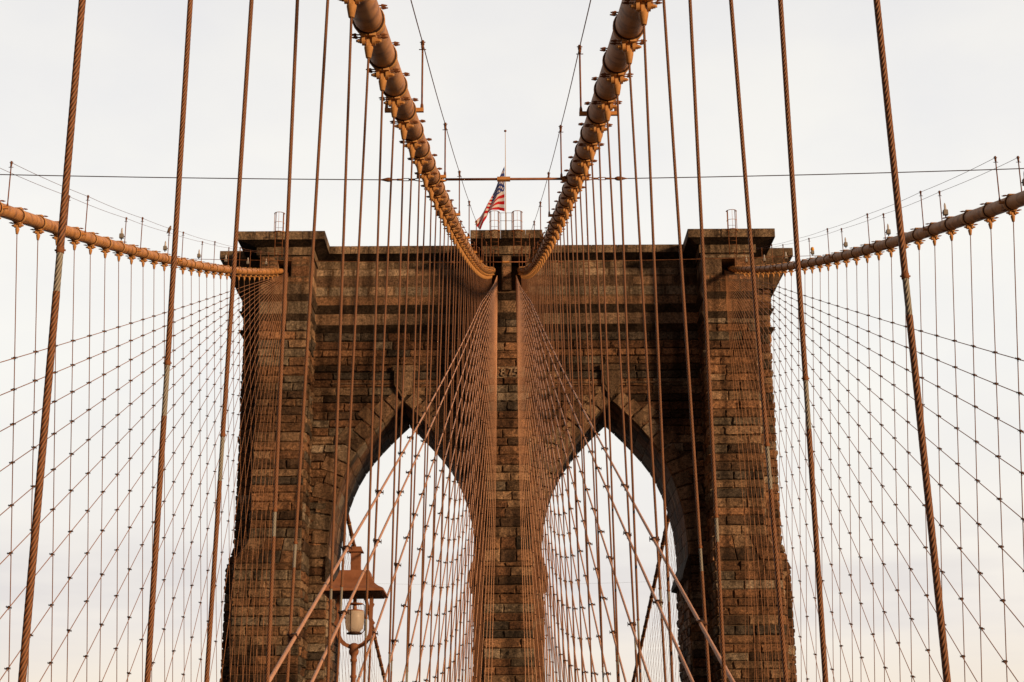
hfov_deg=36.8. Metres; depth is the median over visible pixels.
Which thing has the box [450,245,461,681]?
suspender rope
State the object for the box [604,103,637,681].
suspender rope
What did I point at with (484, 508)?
suspender rope
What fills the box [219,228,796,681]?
stone bridge tower
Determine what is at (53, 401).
diagonal stay
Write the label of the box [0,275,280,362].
diagonal stay
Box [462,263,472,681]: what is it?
suspender rope
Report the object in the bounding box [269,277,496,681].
diagonal stay
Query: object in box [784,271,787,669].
suspender rope
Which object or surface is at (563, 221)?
suspender rope
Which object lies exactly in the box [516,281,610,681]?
diagonal stay
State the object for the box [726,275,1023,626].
diagonal stay
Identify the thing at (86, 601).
diagonal stay
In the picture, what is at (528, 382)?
diagonal stay
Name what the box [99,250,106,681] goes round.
suspender rope
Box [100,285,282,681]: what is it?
diagonal stay
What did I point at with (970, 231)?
suspender rope
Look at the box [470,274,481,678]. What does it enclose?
suspender rope
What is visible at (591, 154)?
suspender rope
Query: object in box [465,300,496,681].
diagonal stay
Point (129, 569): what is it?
diagonal stay
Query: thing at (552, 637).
diagonal stay
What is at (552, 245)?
suspender rope
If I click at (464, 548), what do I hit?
diagonal stay
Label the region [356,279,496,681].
diagonal stay
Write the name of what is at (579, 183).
suspender rope
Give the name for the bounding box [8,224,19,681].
suspender rope
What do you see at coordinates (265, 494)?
suspender rope
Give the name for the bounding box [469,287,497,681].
diagonal stay
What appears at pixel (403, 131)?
suspender rope
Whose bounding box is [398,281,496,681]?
diagonal stay
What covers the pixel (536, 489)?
suspender rope
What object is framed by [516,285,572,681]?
diagonal stay
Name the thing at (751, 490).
diagonal stay
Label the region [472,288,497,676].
diagonal stay
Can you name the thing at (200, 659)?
diagonal stay
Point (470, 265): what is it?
suspender rope
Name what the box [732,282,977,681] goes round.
diagonal stay
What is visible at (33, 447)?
diagonal stay
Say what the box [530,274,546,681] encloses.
suspender rope
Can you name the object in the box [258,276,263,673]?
suspender rope
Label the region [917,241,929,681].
suspender rope
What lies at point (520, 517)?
diagonal stay
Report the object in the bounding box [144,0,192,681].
suspender rope
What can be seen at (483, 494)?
suspender rope
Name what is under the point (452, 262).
cross tie
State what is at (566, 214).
suspender rope
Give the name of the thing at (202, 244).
hand rope
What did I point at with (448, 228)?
suspender rope
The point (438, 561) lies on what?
diagonal stay
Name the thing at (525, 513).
diagonal stay
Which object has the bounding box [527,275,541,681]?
suspender rope
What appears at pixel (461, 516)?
diagonal stay
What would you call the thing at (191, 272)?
suspender rope
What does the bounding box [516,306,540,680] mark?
diagonal stay
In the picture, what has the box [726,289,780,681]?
diagonal stay
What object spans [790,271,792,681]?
suspender rope
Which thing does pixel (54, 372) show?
diagonal stay
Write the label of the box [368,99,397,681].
suspender rope
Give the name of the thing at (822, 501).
diagonal stay
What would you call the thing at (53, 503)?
suspender rope
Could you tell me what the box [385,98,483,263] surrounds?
hand rope
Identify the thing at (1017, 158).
hand rope
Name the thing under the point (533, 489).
suspender rope
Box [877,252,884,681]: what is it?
suspender rope
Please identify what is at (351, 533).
cable
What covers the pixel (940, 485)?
diagonal stay
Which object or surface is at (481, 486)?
suspender rope
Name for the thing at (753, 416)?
diagonal stay
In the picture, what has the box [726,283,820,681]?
diagonal stay
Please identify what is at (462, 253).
suspender rope
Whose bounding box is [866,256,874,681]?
suspender rope
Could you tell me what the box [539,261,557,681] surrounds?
suspender rope
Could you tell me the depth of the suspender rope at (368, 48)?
21.58 m
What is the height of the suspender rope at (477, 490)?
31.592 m
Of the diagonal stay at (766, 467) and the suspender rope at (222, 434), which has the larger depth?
the diagonal stay at (766, 467)
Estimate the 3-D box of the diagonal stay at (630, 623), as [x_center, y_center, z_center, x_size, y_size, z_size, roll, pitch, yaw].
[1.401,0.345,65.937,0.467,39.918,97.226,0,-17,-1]
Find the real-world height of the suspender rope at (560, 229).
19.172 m
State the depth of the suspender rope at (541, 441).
78.30 m
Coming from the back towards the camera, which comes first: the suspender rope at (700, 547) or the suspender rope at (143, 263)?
the suspender rope at (143, 263)
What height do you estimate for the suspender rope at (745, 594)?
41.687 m
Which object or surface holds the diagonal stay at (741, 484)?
attached to the stone bridge tower
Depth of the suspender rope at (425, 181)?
35.51 m
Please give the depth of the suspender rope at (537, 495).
90.33 m
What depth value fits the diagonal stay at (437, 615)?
54.49 m
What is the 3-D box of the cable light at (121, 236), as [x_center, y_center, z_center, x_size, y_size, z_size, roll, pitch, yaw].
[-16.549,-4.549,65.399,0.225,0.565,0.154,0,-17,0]
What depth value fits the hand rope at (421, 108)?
39.71 m
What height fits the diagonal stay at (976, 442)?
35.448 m
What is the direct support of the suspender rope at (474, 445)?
hanging from the cable at (369, 19)
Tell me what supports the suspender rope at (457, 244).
hanging from the cable at (369, 19)
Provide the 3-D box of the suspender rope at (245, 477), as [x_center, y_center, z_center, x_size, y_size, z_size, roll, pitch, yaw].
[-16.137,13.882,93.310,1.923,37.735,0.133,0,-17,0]
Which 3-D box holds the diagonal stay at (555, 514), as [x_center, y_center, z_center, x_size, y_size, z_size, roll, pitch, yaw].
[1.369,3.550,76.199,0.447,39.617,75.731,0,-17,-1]
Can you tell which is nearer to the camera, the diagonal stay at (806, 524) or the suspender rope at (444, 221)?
the suspender rope at (444, 221)
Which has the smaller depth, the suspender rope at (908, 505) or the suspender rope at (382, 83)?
the suspender rope at (382, 83)
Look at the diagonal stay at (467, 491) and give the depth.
68.55 m
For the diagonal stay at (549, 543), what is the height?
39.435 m
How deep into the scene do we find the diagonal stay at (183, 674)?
85.09 m
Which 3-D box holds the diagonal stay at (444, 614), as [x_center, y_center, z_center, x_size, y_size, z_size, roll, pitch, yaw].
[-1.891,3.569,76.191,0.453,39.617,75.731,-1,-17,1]
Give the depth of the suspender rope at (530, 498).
108.33 m
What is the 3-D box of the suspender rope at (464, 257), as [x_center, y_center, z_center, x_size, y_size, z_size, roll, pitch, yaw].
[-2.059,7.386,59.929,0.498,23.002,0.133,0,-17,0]
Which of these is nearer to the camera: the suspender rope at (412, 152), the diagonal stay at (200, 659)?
the suspender rope at (412, 152)
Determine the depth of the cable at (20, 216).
61.47 m
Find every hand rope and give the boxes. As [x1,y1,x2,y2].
[0,168,280,262]
[3,161,280,271]
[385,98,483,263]
[410,0,493,270]
[518,0,590,270]
[526,100,616,253]
[724,156,1003,269]
[729,156,1021,265]
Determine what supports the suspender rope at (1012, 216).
hanging from the cable at (987, 211)
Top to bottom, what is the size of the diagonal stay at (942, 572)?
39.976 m
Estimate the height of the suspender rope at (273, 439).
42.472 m
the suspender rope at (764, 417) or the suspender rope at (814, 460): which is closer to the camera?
the suspender rope at (764, 417)
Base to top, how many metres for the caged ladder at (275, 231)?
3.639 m
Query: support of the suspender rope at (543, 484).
hanging from the cable at (627, 27)
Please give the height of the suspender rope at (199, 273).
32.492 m
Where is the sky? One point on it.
(955, 68)
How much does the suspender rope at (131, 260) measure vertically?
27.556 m
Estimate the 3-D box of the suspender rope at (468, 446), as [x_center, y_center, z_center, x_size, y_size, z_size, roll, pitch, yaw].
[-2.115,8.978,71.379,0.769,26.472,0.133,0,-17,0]
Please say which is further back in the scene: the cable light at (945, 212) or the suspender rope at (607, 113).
the cable light at (945, 212)
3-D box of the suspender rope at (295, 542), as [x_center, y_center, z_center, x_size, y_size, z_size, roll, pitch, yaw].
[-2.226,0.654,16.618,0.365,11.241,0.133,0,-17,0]
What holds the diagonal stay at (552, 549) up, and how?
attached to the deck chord
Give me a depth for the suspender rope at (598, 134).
28.88 m
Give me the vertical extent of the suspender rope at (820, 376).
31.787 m
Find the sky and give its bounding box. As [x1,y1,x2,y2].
[0,0,1023,681]
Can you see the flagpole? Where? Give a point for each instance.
(505, 176)
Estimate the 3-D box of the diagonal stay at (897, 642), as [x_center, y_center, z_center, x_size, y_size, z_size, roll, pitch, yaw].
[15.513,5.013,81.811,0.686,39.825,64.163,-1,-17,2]
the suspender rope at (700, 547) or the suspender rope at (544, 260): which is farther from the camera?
the suspender rope at (544, 260)
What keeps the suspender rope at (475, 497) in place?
hanging from the cable at (369, 19)
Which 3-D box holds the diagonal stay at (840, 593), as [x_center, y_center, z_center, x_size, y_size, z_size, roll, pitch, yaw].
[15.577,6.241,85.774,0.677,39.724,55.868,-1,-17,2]
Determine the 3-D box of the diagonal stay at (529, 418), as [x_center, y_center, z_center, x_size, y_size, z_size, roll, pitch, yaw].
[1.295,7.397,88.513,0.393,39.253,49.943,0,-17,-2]
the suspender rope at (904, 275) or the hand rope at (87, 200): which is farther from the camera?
the hand rope at (87, 200)
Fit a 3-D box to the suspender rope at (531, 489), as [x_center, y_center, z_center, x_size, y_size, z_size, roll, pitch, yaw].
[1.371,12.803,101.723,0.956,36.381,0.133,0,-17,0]
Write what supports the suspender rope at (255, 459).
hanging from the cable at (20, 216)
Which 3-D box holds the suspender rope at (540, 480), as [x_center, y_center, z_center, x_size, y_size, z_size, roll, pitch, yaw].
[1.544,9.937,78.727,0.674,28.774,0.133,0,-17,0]
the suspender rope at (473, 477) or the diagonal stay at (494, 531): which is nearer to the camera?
the suspender rope at (473, 477)
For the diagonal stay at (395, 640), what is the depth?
38.27 m
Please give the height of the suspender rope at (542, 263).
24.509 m
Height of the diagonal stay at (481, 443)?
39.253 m
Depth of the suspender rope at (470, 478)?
74.38 m
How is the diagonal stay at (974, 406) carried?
attached to the stone bridge tower
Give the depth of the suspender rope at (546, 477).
70.20 m
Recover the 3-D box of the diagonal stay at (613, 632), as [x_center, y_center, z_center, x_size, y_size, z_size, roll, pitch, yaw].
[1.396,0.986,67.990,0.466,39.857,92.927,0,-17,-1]
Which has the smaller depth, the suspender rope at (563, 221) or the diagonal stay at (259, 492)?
the suspender rope at (563, 221)
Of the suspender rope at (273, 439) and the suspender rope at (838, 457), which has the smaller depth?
the suspender rope at (838, 457)
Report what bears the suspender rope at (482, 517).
hanging from the cable at (369, 19)
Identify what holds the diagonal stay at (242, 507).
attached to the stone bridge tower
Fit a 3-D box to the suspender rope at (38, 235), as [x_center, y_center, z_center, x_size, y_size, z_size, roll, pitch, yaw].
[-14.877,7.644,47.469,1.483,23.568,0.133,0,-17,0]
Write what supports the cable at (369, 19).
attached to the stone bridge tower
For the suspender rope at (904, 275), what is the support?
hanging from the cable at (627, 27)
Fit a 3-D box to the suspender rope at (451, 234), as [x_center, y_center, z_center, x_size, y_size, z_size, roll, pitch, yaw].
[-2.170,5.719,48.500,0.577,19.689,0.133,0,-17,0]
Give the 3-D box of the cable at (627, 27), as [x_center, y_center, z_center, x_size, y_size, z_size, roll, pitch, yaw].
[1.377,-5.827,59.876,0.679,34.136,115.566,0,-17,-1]
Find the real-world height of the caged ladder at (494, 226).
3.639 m
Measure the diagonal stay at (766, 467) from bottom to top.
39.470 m
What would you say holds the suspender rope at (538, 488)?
hanging from the cable at (627, 27)
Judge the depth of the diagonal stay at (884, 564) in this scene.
66.13 m
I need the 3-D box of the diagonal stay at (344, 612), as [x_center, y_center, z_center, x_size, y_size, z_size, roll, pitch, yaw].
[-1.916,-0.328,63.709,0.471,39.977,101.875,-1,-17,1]
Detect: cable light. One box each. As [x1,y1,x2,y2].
[119,228,124,239]
[885,224,890,235]
[942,203,947,216]
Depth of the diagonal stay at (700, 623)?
21.20 m
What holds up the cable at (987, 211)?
attached to the stone bridge tower
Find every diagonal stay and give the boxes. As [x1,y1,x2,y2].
[0,273,288,395]
[0,274,287,431]
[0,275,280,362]
[0,275,288,515]
[0,276,287,563]
[0,277,282,471]
[0,281,281,618]
[0,281,282,679]
[39,278,287,681]
[73,284,281,681]
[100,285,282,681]
[126,289,280,681]
[151,288,282,669]
[165,290,282,681]
[182,305,276,679]
[196,297,281,681]
[209,301,281,680]
[220,305,281,681]
[230,310,281,673]
[236,291,286,681]
[243,293,286,674]
[249,296,286,674]
[254,299,286,681]
[260,303,286,681]
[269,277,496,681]
[310,278,496,681]
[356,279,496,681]
[383,280,496,681]
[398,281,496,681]
[412,283,496,681]
[424,284,496,681]
[433,285,496,681]
[440,286,496,681]
[446,288,496,681]
[451,290,496,681]
[456,292,496,680]
[457,294,496,680]
[461,297,496,679]
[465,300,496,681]
[467,304,496,681]
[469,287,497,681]
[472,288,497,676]
[476,289,497,679]
[480,290,497,681]
[484,340,496,681]
[488,356,496,680]
[491,379,496,681]
[516,276,734,681]
[516,278,693,681]
[516,279,651,681]
[516,280,626,681]
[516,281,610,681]
[516,282,597,681]
[516,283,587,681]
[516,284,579,681]
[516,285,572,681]
[516,286,567,681]
[516,288,562,678]
[516,289,561,681]
[516,291,557,681]
[516,293,553,681]
[516,295,551,681]
[516,297,548,679]
[516,300,546,678]
[516,303,545,681]
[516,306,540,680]
[516,310,536,681]
[516,314,532,681]
[516,318,528,674]
[516,324,525,681]
[724,270,1023,361]
[724,272,1023,475]
[724,273,1023,572]
[725,271,1023,395]
[725,273,1023,521]
[725,275,1018,681]
[726,272,1023,432]
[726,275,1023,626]
[726,279,890,681]
[726,280,869,681]
[726,281,851,681]
[726,282,834,681]
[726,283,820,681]
[726,285,807,681]
[726,286,796,681]
[726,287,773,554]
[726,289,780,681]
[726,292,774,681]
[726,294,767,673]
[726,296,762,681]
[726,299,756,678]
[728,281,914,681]
[729,281,942,680]
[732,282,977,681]
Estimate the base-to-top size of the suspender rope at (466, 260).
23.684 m
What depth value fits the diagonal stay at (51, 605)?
58.30 m
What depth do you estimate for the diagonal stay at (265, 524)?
104.90 m
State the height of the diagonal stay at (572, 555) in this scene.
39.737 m
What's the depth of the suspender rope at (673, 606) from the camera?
156.75 m
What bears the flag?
attached to the flagpole
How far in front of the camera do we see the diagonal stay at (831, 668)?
85.33 m
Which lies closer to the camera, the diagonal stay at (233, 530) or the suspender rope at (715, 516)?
the suspender rope at (715, 516)
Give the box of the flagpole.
[504,130,505,229]
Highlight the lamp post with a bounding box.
[321,546,387,681]
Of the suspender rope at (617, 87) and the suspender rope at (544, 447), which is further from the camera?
the suspender rope at (544, 447)
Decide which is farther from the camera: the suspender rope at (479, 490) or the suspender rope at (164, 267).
the suspender rope at (479, 490)
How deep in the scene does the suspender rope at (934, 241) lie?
53.87 m
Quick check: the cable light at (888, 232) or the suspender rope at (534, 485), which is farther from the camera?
the suspender rope at (534, 485)
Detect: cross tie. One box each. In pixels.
[0,168,1023,182]
[204,255,820,263]
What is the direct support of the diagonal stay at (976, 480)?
attached to the stone bridge tower
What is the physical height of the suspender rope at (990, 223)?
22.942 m
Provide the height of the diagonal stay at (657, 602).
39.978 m
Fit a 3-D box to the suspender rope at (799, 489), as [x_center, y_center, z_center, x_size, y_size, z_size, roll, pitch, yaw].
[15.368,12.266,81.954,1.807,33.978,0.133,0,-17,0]
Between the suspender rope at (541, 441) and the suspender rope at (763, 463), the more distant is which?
the suspender rope at (763, 463)
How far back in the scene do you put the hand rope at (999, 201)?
56.16 m
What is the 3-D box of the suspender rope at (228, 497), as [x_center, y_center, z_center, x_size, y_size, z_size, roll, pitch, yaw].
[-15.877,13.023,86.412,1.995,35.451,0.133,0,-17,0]
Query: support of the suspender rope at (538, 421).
hanging from the cable at (627, 27)
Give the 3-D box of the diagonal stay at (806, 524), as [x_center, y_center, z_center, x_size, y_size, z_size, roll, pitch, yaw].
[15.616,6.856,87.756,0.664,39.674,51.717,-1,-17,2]
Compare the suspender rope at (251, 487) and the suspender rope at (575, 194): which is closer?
the suspender rope at (575, 194)
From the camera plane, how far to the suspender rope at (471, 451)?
77.85 m
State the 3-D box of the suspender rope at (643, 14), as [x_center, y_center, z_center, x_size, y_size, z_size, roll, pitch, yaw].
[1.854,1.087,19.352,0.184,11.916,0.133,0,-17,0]
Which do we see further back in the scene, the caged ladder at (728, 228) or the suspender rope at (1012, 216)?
the caged ladder at (728, 228)
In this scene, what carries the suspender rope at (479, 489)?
hanging from the cable at (369, 19)
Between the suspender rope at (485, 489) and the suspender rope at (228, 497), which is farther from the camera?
the suspender rope at (485, 489)
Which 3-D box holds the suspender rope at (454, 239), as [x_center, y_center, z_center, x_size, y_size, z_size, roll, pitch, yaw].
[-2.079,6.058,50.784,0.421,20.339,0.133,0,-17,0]
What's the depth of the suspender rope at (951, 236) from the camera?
51.12 m
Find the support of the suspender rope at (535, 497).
hanging from the cable at (627, 27)
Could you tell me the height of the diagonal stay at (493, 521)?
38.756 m
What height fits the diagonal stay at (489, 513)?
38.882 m
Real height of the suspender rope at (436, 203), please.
17.150 m
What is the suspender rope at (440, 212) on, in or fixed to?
hanging from the cable at (369, 19)
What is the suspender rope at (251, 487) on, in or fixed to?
hanging from the cable at (20, 216)
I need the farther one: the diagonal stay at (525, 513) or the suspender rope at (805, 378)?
the diagonal stay at (525, 513)
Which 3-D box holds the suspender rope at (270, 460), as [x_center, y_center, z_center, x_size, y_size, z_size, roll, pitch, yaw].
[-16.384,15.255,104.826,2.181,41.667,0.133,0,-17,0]
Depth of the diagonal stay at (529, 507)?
95.16 m
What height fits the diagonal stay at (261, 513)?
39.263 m
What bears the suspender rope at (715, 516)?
hanging from the cable at (627, 27)
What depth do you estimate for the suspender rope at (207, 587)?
79.28 m
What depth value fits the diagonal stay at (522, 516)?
104.84 m
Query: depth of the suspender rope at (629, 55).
22.04 m
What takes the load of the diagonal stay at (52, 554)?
attached to the stone bridge tower
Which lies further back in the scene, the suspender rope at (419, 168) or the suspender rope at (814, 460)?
the suspender rope at (814, 460)
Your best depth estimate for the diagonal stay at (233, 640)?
96.50 m
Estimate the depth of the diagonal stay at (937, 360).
59.70 m
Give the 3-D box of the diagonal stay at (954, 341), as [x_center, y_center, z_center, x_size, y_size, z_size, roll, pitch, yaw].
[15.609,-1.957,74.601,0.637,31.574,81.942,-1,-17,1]
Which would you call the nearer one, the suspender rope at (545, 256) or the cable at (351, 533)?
the suspender rope at (545, 256)
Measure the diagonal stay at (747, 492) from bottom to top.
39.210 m
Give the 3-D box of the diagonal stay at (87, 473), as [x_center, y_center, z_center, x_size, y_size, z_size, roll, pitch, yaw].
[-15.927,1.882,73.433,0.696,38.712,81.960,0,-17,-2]
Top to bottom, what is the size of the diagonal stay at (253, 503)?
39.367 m
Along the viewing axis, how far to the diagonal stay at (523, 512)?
102.36 m
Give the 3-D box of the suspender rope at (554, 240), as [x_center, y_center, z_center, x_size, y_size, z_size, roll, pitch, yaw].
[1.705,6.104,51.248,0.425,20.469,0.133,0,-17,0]
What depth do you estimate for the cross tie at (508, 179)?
39.84 m
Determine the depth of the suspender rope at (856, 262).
67.38 m
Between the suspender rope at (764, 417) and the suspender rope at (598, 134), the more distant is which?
the suspender rope at (598, 134)
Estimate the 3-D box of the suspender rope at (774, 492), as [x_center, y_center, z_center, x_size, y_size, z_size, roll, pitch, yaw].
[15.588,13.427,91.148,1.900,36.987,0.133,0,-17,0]
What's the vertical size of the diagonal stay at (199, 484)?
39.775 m
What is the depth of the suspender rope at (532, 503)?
103.98 m
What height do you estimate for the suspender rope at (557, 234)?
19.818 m
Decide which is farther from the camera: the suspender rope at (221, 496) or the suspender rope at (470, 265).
the suspender rope at (221, 496)
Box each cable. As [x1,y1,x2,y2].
[0,200,283,277]
[339,0,495,275]
[347,515,386,681]
[517,0,661,275]
[631,513,669,681]
[727,191,1023,274]
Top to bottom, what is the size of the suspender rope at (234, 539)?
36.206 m
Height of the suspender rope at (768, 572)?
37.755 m
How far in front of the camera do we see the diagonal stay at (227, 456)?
80.18 m
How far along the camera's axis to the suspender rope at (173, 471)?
72.20 m
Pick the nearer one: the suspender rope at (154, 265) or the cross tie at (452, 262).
the suspender rope at (154, 265)
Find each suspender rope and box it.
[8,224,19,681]
[18,0,85,681]
[27,230,39,681]
[51,236,57,681]
[66,241,75,681]
[86,246,91,681]
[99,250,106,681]
[116,254,120,681]
[127,256,132,681]
[142,259,144,681]
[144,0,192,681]
[151,262,155,681]
[163,264,165,681]
[172,313,173,681]
[182,268,184,681]
[190,269,192,405]
[198,271,201,681]
[204,0,253,681]
[206,272,207,630]
[213,273,216,681]
[220,274,221,649]
[226,274,230,681]
[233,332,234,648]
[238,275,242,681]
[243,275,246,681]
[249,276,253,681]
[254,276,257,681]
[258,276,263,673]
[263,276,266,638]
[265,0,298,681]
[267,276,272,654]
[271,275,275,653]
[285,0,328,681]
[326,0,356,681]
[336,36,372,681]
[363,71,386,681]
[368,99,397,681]
[388,123,406,681]
[390,143,414,681]
[405,159,421,681]
[407,174,428,681]
[419,186,433,681]
[420,197,438,674]
[429,207,442,681]
[429,215,446,659]
[437,223,449,681]
[437,229,453,675]
[443,240,458,681]
[444,235,456,681]
[449,248,463,681]
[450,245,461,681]
[454,255,467,681]
[455,252,465,681]
[458,261,471,681]
[459,258,469,681]
[461,266,474,681]
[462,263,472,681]
[464,269,477,681]
[466,267,475,676]
[467,272,479,673]
[468,271,478,681]
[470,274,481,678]
[471,273,480,681]
[472,276,484,681]
[473,274,483,681]
[474,276,486,681]
[475,276,485,681]
[476,276,487,681]
[477,277,486,681]
[478,276,489,670]
[479,276,488,672]
[479,276,491,681]
[480,276,490,675]
[521,276,537,680]
[522,276,538,668]
[522,277,536,675]
[523,276,537,671]
[524,276,540,672]
[525,276,539,681]
[526,276,542,681]
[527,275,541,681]
[528,275,544,681]
[529,274,542,671]
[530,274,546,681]
[531,273,544,671]
[532,272,548,681]
[533,270,547,681]
[534,268,550,665]
[535,267,549,680]
[537,266,553,673]
[538,263,552,681]
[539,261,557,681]
[541,259,555,680]
[543,256,560,679]
[544,253,559,681]
[546,249,565,681]
[548,245,563,681]
[550,240,570,681]
[553,235,569,681]
[555,230,576,681]
[558,223,575,681]
[561,216,583,681]
[565,208,582,681]
[568,199,592,681]
[572,188,591,681]
[577,176,602,681]
[583,162,603,681]
[589,145,617,681]
[595,126,619,681]
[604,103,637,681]
[613,76,641,681]
[625,43,666,681]
[639,2,673,681]
[662,0,710,681]
[670,524,675,668]
[688,0,726,681]
[729,0,787,681]
[744,273,745,681]
[748,273,749,681]
[753,306,754,681]
[762,273,764,681]
[767,273,768,681]
[772,272,775,681]
[778,0,827,681]
[778,272,779,571]
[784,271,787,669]
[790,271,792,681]
[798,314,801,681]
[804,268,806,681]
[811,267,816,681]
[819,266,822,681]
[827,264,833,681]
[836,263,840,681]
[845,260,852,681]
[855,258,860,658]
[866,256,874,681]
[873,0,950,681]
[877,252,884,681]
[889,249,900,681]
[905,312,911,681]
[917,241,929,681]
[933,236,941,588]
[949,231,964,680]
[968,225,981,681]
[988,218,1007,681]
[1010,211,1023,557]
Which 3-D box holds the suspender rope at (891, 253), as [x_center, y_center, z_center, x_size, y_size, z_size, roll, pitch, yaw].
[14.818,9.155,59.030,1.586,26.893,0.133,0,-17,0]
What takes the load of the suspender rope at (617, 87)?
hanging from the cable at (627, 27)
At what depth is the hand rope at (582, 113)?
40.27 m
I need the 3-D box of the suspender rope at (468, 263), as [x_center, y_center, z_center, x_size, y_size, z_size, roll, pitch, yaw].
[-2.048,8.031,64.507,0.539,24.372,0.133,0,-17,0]
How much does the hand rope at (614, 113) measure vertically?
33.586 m
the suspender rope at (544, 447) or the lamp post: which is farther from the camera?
the suspender rope at (544, 447)
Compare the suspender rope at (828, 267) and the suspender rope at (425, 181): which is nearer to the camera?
the suspender rope at (425, 181)
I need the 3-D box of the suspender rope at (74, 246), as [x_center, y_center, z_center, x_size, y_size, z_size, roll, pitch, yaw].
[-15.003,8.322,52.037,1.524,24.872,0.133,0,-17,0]
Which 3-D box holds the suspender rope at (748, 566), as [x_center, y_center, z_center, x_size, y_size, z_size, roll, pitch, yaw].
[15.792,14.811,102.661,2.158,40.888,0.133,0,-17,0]
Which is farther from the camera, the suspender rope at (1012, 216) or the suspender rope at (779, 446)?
the suspender rope at (779, 446)
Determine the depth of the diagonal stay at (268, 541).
106.53 m
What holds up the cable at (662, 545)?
attached to the stone bridge tower
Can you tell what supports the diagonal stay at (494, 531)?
attached to the stone bridge tower
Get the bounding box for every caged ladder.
[273,212,284,256]
[489,210,499,255]
[512,210,522,255]
[726,209,737,254]
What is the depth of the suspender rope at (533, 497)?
97.65 m
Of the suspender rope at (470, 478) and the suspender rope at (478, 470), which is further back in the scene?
the suspender rope at (478, 470)
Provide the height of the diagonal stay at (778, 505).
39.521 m
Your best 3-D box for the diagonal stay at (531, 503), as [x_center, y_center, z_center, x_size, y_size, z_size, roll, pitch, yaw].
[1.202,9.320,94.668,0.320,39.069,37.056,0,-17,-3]
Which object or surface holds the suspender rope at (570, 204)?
hanging from the cable at (627, 27)
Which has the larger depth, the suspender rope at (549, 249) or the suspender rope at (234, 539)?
the suspender rope at (234, 539)
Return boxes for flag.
[475,167,504,229]
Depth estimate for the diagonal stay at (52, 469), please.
60.22 m
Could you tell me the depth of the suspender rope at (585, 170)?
33.49 m
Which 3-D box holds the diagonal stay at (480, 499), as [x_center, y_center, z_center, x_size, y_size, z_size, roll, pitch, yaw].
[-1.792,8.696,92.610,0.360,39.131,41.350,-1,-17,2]
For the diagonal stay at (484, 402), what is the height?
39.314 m
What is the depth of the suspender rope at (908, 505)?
57.55 m
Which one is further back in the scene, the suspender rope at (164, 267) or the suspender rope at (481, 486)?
the suspender rope at (481, 486)
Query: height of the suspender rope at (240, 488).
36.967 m
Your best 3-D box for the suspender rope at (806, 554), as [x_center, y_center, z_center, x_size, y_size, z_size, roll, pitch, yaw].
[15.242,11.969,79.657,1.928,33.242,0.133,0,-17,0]
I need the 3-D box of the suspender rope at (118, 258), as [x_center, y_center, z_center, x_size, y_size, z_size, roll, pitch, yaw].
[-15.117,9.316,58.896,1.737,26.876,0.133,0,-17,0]
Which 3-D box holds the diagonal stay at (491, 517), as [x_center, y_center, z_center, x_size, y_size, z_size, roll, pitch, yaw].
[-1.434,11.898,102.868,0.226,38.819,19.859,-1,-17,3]
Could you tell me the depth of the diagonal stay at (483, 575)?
97.67 m
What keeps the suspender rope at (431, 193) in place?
hanging from the cable at (369, 19)
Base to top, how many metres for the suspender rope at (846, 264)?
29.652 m
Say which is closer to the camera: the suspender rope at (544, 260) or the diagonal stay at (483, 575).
the suspender rope at (544, 260)
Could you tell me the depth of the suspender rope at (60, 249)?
7.24 m
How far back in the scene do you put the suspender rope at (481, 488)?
97.28 m
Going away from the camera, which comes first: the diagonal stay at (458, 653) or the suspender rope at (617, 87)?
the suspender rope at (617, 87)
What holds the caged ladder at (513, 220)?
attached to the stone bridge tower
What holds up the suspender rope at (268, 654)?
hanging from the cable at (369, 19)
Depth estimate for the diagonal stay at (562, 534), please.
55.23 m
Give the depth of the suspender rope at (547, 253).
59.79 m
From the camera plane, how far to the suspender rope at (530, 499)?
106.84 m
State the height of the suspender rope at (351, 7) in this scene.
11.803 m
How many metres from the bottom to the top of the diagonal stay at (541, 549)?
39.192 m
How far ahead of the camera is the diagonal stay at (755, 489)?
102.63 m
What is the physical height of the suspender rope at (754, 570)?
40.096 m
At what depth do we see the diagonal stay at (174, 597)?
77.42 m
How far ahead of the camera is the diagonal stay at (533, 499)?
90.79 m

